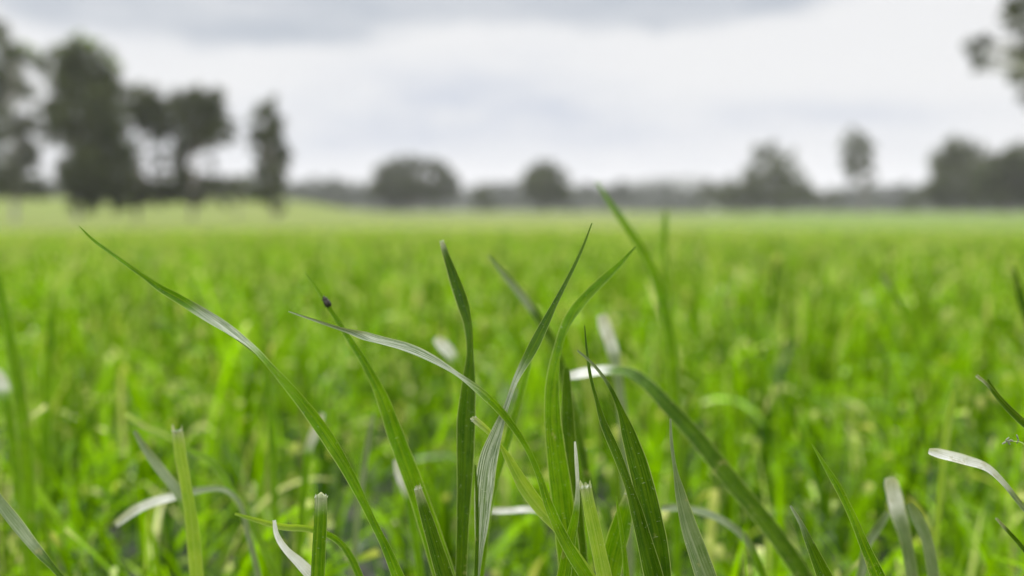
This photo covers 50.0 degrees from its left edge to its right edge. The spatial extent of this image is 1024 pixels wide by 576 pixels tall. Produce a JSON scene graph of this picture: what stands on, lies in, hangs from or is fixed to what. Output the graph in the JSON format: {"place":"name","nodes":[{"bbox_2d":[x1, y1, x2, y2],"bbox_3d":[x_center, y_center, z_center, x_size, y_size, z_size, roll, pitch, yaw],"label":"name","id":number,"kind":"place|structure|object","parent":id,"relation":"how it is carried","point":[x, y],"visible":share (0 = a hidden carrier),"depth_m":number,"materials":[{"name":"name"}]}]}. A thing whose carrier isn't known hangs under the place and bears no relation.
{"place":"outdoors","nodes":[
{"label":"outdoors","id":0,"kind":"place"},
{"bbox_2d":[0,198,1023,575],"bbox_3d":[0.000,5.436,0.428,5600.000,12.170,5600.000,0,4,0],"label":"ground","id":1,"kind":"structure","parent":0,"point":[50,214],"depth_m":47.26,"materials":[{"name":"green plant"}]},
{"bbox_2d":[0,370,26,575],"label":"grass shoot","id":2,"kind":"object","parent":1,"relation":"on","point":[8,414],"depth_m":0.59,"materials":[{"name":"green plant"}]},
{"bbox_2d":[0,274,39,575],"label":"grass shoot","id":3,"kind":"object","parent":1,"relation":"on","point":[26,458],"depth_m":0.55,"materials":[{"name":"green plant"}]},
{"bbox_2d":[0,19,57,221],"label":"tree","id":4,"kind":"object","parent":1,"relation":"on","point":[29,150],"visible":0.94,"depth_m":81.49,"materials":[{"name":"green plant"}]},
{"bbox_2d":[0,493,63,575],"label":"grass shoot","id":5,"kind":"object","parent":1,"relation":"on","point":[13,519],"depth_m":0.32,"materials":[{"name":"green plant"}]},
{"bbox_2d":[40,291,54,568],"bbox_3d":[-0.292,0.108,0.694,0.009,0.214,0.010,0,4,0],"label":"grass shoot","id":6,"kind":"object","parent":1,"relation":"on","point":[46,417],"depth_m":0.69,"materials":[{"name":"green plant"}]},
{"bbox_2d":[34,31,143,221],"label":"tree","id":7,"kind":"object","parent":1,"relation":"on","point":[90,169],"visible":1,"depth_m":78.85,"materials":[{"name":"green plant"}]},
{"bbox_2d":[118,79,189,221],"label":"tree","id":8,"kind":"object","parent":1,"relation":"on","point":[150,113],"visible":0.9,"depth_m":83.68,"materials":[{"name":"green plant"}]},
{"bbox_2d":[133,430,186,541],"bbox_3d":[-0.124,0.147,0.405,0.028,0.191,0.006,0,4,0],"label":"grass shoot","id":9,"kind":"object","parent":1,"relation":"on","point":[163,473],"depth_m":0.40,"materials":[{"name":"green plant"}]},
{"bbox_2d":[171,425,202,575],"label":"grass shoot","id":10,"kind":"object","parent":1,"relation":"on","point":[195,562],"depth_m":0.38,"materials":[{"name":"green plant"}]},
{"bbox_2d":[113,486,260,575],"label":"grass shoot","id":11,"kind":"object","parent":1,"relation":"on","point":[129,513],"depth_m":0.42,"materials":[{"name":"green plant"}]},
{"bbox_2d":[146,83,241,220],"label":"tree","id":12,"kind":"object","parent":1,"relation":"on","point":[204,109],"visible":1,"depth_m":83.48,"materials":[{"name":"green plant"}]},
{"bbox_2d":[124,411,278,575],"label":"grass shoot","id":13,"kind":"object","parent":1,"relation":"on","point":[220,473],"depth_m":0.43,"materials":[{"name":"green plant"}]},
{"bbox_2d":[224,174,257,219],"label":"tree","id":14,"kind":"object","parent":1,"relation":"on","point":[240,185],"visible":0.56,"depth_m":95.07,"materials":[{"name":"green plant"}]},
{"bbox_2d":[79,226,403,575],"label":"grass shoot","id":15,"kind":"object","parent":1,"relation":"on","point":[321,429],"depth_m":0.31,"materials":[{"name":"green plant"}]},
{"bbox_2d":[245,93,293,220],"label":"tree","id":16,"kind":"object","parent":1,"relation":"on","point":[280,156],"visible":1,"depth_m":77.74,"materials":[{"name":"green plant"}]},
{"bbox_2d":[260,359,279,575],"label":"grass shoot","id":17,"kind":"object","parent":1,"relation":"on","point":[268,398],"depth_m":0.56,"materials":[{"name":"green plant"}]},
{"bbox_2d":[272,520,310,575],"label":"grass shoot","id":18,"kind":"object","parent":1,"relation":"on","point":[302,565],"depth_m":0.32,"materials":[{"name":"grey plant"}]},
{"bbox_2d":[234,513,362,575],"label":"grass shoot","id":19,"kind":"object","parent":1,"relation":"on","point":[344,547],"depth_m":0.33,"materials":[{"name":"green plant"}]},
{"bbox_2d":[291,184,318,202],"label":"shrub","id":20,"kind":"object","parent":1,"relation":"on","point":[302,196],"visible":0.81,"depth_m":360.12,"materials":[{"name":"grey plant"}]},
{"bbox_2d":[295,412,324,575],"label":"grass shoot","id":21,"kind":"object","parent":1,"relation":"on","point":[311,439],"depth_m":0.49,"materials":[{"name":"green plant"}]},
{"bbox_2d":[311,493,327,575],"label":"grass stalk","id":22,"kind":"object","parent":1,"relation":"on","point":[319,542],"depth_m":0.31,"materials":[{"name":"green plant"}]},
{"bbox_2d":[312,178,358,207],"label":"tree","id":23,"kind":"object","parent":1,"relation":"on","point":[348,197],"visible":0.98,"depth_m":330.13,"materials":[{"name":"grey plant"}]},
{"bbox_2d":[350,413,374,575],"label":"grass shoot","id":24,"kind":"object","parent":1,"relation":"on","point":[358,508],"depth_m":0.49,"materials":[{"name":"green plant"}]},
{"bbox_2d":[357,187,373,210],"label":"tree","id":25,"kind":"object","parent":1,"relation":"on","point":[363,194],"visible":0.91,"depth_m":358.59,"materials":[{"name":"grey plant"}]},
{"bbox_2d":[305,273,454,575],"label":"grass shoot","id":26,"kind":"object","parent":1,"relation":"on","point":[408,469],"depth_m":0.35,"materials":[{"name":"green plant"}]},
{"bbox_2d":[321,293,331,307],"bbox_3d":[-0.059,0.004,0.346,0.004,0.005,0.002,0,4,0],"label":"beetle","id":27,"kind":"object","parent":26,"relation":"attached to","point":[327,303],"visible":1,"depth_m":0.35},
{"bbox_2d":[393,460,424,575],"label":"grass shoot","id":28,"kind":"object","parent":1,"relation":"on","point":[414,535],"depth_m":0.45,"materials":[{"name":"green plant"}]},
{"bbox_2d":[366,152,462,215],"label":"tree","id":29,"kind":"object","parent":1,"relation":"on","point":[402,182],"visible":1,"depth_m":199.20,"materials":[{"name":"green plant"}]},
{"bbox_2d":[414,483,453,575],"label":"grass shoot","id":30,"kind":"object","parent":1,"relation":"on","point":[440,561],"depth_m":0.32,"materials":[{"name":"green plant"}]},
{"bbox_2d":[289,311,593,575],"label":"grass shoot","id":31,"kind":"object","parent":1,"relation":"on","point":[576,561],"depth_m":0.31,"materials":[{"name":"green plant"}]},
{"bbox_2d":[433,336,476,528],"bbox_3d":[-0.026,0.129,0.537,0.024,0.211,0.008,0,4,0],"label":"grass shoot","id":32,"kind":"object","parent":1,"relation":"on","point":[444,346],"depth_m":0.53,"materials":[{"name":"green plant"}]},
{"bbox_2d":[440,240,475,575],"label":"grass shoot","id":33,"kind":"object","parent":1,"relation":"on","point":[465,445],"depth_m":0.34,"materials":[{"name":"green plant"}]},
{"bbox_2d":[474,465,478,575],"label":"grass shoot","id":34,"kind":"object","parent":1,"relation":"on","point":[476,562],"depth_m":0.30,"materials":[{"name":"green plant"}]},
{"bbox_2d":[473,182,496,214],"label":"tree","id":35,"kind":"object","parent":1,"relation":"on","point":[483,199],"visible":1,"depth_m":229.30,"materials":[{"name":"grey plant"}]},
{"bbox_2d":[480,361,531,575],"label":"grass shoot","id":36,"kind":"object","parent":1,"relation":"on","point":[514,418],"depth_m":0.36,"materials":[{"name":"green plant"}]},
{"bbox_2d":[494,181,522,212],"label":"tree","id":37,"kind":"object","parent":1,"relation":"on","point":[509,197],"visible":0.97,"depth_m":379.51,"materials":[{"name":"grey plant"}]},
{"bbox_2d":[492,506,534,513],"bbox_3d":[0.014,0.163,0.426,0.046,0.158,0.005,0,4,0],"label":"grass shoot","id":38,"kind":"object","parent":1,"relation":"on","point":[512,510],"depth_m":0.42,"materials":[{"name":"white plant"}]},
{"bbox_2d":[6,173,1023,212],"bbox_3d":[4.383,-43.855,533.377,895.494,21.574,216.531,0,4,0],"label":"distant woodland","id":39,"kind":"object","parent":1,"relation":"on","point":[878,198],"visible":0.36,"depth_m":457.76,"materials":[{"name":"green plant"}]},
{"bbox_2d":[474,223,591,575],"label":"grass shoot","id":40,"kind":"object","parent":1,"relation":"on","point":[487,464],"depth_m":0.31,"materials":[{"name":"green plant"}]},
{"bbox_2d":[471,415,595,575],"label":"grass shoot","id":41,"kind":"object","parent":1,"relation":"on","point":[530,495],"depth_m":0.32,"materials":[{"name":"green plant"}]},
{"bbox_2d":[487,255,595,574],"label":"grass shoot","id":42,"kind":"object","parent":1,"relation":"on","point":[525,299],"depth_m":0.46,"materials":[{"name":"green plant"}]},
{"bbox_2d":[518,158,574,215],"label":"tree","id":43,"kind":"object","parent":1,"relation":"on","point":[546,190],"visible":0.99,"depth_m":198.55,"materials":[{"name":"green plant"}]},
{"bbox_2d":[557,442,579,575],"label":"grass shoot","id":44,"kind":"object","parent":1,"relation":"on","point":[565,567],"depth_m":0.32,"materials":[{"name":"green plant"}]},
{"bbox_2d":[561,368,587,562],"bbox_3d":[0.022,0.136,0.360,0.012,0.220,0.008,0,4,0],"label":"grass shoot","id":45,"kind":"object","parent":1,"relation":"on","point":[567,419],"depth_m":0.36,"materials":[{"name":"green plant"}]},
{"bbox_2d":[575,181,602,212],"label":"tree","id":46,"kind":"object","parent":1,"relation":"on","point":[593,196],"visible":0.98,"depth_m":379.52,"materials":[{"name":"grey plant"}]},
{"bbox_2d":[544,246,635,575],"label":"grass shoot","id":47,"kind":"object","parent":1,"relation":"on","point":[561,493],"depth_m":0.34,"materials":[{"name":"green plant"}]},
{"bbox_2d":[579,479,611,575],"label":"grass shoot","id":48,"kind":"object","parent":1,"relation":"on","point":[599,554],"depth_m":0.30,"materials":[{"name":"green plant"}]},
{"bbox_2d":[597,313,633,575],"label":"grass shoot","id":49,"kind":"object","parent":1,"relation":"on","point":[608,336],"depth_m":0.51,"materials":[{"name":"green plant"}]},
{"bbox_2d":[605,492,631,575],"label":"grass shoot","id":50,"kind":"object","parent":1,"relation":"on","point":[613,547],"depth_m":0.34,"materials":[{"name":"green plant"}]},
{"bbox_2d":[600,179,637,207],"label":"tree","id":51,"kind":"object","parent":1,"relation":"on","point":[628,195],"visible":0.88,"depth_m":328.72,"materials":[{"name":"grey plant"}]},
{"bbox_2d":[615,496,629,575],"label":"grass shoot","id":52,"kind":"object","parent":1,"relation":"on","point":[624,559],"depth_m":0.30,"materials":[{"name":"green plant"}]},
{"bbox_2d":[584,325,662,575],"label":"grass shoot","id":53,"kind":"object","parent":1,"relation":"on","point":[650,562],"depth_m":0.31,"materials":[{"name":"green plant"}]},
{"bbox_2d":[577,350,671,575],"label":"grass shoot","id":54,"kind":"object","parent":1,"relation":"on","point":[641,478],"depth_m":0.32,"materials":[{"name":"green plant"}]},
{"bbox_2d":[596,181,681,575],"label":"grass shoot","id":55,"kind":"object","parent":1,"relation":"on","point":[668,329],"depth_m":0.55,"materials":[{"name":"green plant"}]},
{"bbox_2d":[661,208,672,574],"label":"grass shoot","id":56,"kind":"object","parent":1,"relation":"on","point":[665,254],"depth_m":0.76,"materials":[{"name":"green plant"}]},
{"bbox_2d":[570,365,813,575],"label":"grass shoot","id":57,"kind":"object","parent":1,"relation":"on","point":[738,489],"depth_m":0.43,"materials":[{"name":"green plant"}]},
{"bbox_2d":[669,419,716,575],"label":"grass shoot","id":58,"kind":"object","parent":1,"relation":"on","point":[700,559],"depth_m":0.31,"materials":[{"name":"green plant"}]},
{"bbox_2d":[692,179,720,214],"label":"tree","id":59,"kind":"object","parent":1,"relation":"on","point":[707,189],"visible":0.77,"depth_m":259.01,"materials":[{"name":"grey plant"}]},
{"bbox_2d":[661,504,766,575],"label":"grass shoot","id":60,"kind":"object","parent":1,"relation":"on","point":[740,533],"depth_m":0.42,"materials":[{"name":"green plant"}]},
{"bbox_2d":[712,140,817,215],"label":"tree","id":61,"kind":"object","parent":1,"relation":"on","point":[780,175],"visible":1,"depth_m":188.82,"materials":[{"name":"green plant"}]},
{"bbox_2d":[790,505,832,575],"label":"grass shoot","id":62,"kind":"object","parent":1,"relation":"on","point":[820,566],"depth_m":0.30,"materials":[{"name":"green plant"}]},
{"bbox_2d":[805,188,842,213],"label":"tree","id":63,"kind":"object","parent":1,"relation":"on","point":[823,197],"visible":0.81,"depth_m":239.59,"materials":[{"name":"grey plant"}]},
{"bbox_2d":[812,444,885,575],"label":"grass shoot","id":64,"kind":"object","parent":1,"relation":"on","point":[874,567],"depth_m":0.31,"materials":[{"name":"green plant"}]},
{"bbox_2d":[836,126,877,216],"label":"tree","id":65,"kind":"object","parent":1,"relation":"on","point":[859,143],"visible":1,"depth_m":169.63,"materials":[{"name":"green plant"}]},
{"bbox_2d":[856,510,889,575],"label":"grass shoot","id":66,"kind":"object","parent":1,"relation":"on","point":[875,530],"depth_m":0.41,"materials":[{"name":"green plant"}]},
{"bbox_2d":[884,477,917,575],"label":"grass shoot","id":67,"kind":"object","parent":1,"relation":"on","point":[896,506],"depth_m":0.40,"materials":[{"name":"green plant"}]},
{"bbox_2d":[880,273,948,562],"bbox_3d":[0.261,0.106,0.715,0.047,0.233,0.009,0,4,0],"label":"grass shoot","id":68,"kind":"object","parent":1,"relation":"on","point":[899,303],"depth_m":0.71,"materials":[{"name":"green plant"}]},
{"bbox_2d":[907,503,939,575],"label":"grass shoot","id":69,"kind":"object","parent":1,"relation":"on","point":[923,531],"depth_m":0.38,"materials":[{"name":"green plant"}]},
{"bbox_2d":[900,133,986,216],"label":"tree","id":70,"kind":"object","parent":1,"relation":"on","point":[948,168],"visible":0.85,"depth_m":163.31,"materials":[{"name":"green plant"}]},
{"bbox_2d":[933,389,956,559],"bbox_3d":[0.184,0.141,0.475,0.012,0.196,0.006,0,4,0],"label":"grass shoot","id":71,"kind":"object","parent":1,"relation":"on","point":[948,421],"depth_m":0.47,"materials":[{"name":"green plant"}]},
{"bbox_2d":[928,448,1023,511],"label":"grass shoot","id":72,"kind":"object","parent":1,"relation":"on","point":[957,457],"depth_m":0.32,"materials":[{"name":"grey plant"}]},
{"bbox_2d":[961,0,1023,107],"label":"tree","id":73,"kind":"object","parent":1,"relation":"on","point":[1010,9],"visible":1,"depth_m":37.87,"materials":[{"name":"green plant"}]},
{"bbox_2d":[969,138,1023,216],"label":"tree","id":74,"kind":"object","parent":1,"relation":"on","point":[997,178],"visible":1,"depth_m":154.25,"materials":[{"name":"green plant"}]},
{"bbox_2d":[976,374,1023,427],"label":"grass shoot","id":75,"kind":"object","parent":1,"relation":"on","point":[1015,416],"depth_m":0.31,"materials":[{"name":"green plant"}]},
{"bbox_2d":[987,379,1023,418],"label":"grass shoot","id":76,"kind":"object","parent":1,"relation":"on","point":[1000,396],"depth_m":0.31,"materials":[{"name":"green plant"}]},
{"bbox_2d":[995,517,1023,551],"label":"grass shoot","id":77,"kind":"object","parent":1,"relation":"on","point":[1013,537],"depth_m":0.32,"materials":[{"name":"green plant"}]},
{"bbox_2d":[1002,435,1023,444],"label":"seed head","id":78,"kind":"object","parent":1,"relation":"on","point":[1009,441],"visible":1,"depth_m":0.32},
{"bbox_2d":[1012,267,1023,321],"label":"grass shoot","id":79,"kind":"object","parent":1,"relation":"on","point":[1019,291],"depth_m":0.59,"materials":[{"name":"green plant"}]},
{"bbox_2d":[0,0,1023,194],"label":"sky","id":80,"kind":"structure","parent":0,"point":[606,91],"materials":[{"name":"white"}]},
{"bbox_2d":[287,176,958,209],"bbox_3d":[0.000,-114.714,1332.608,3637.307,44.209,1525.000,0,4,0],"label":"hills","id":81,"kind":"structure","parent":0,"point":[689,182],"depth_m":1324.71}
]}

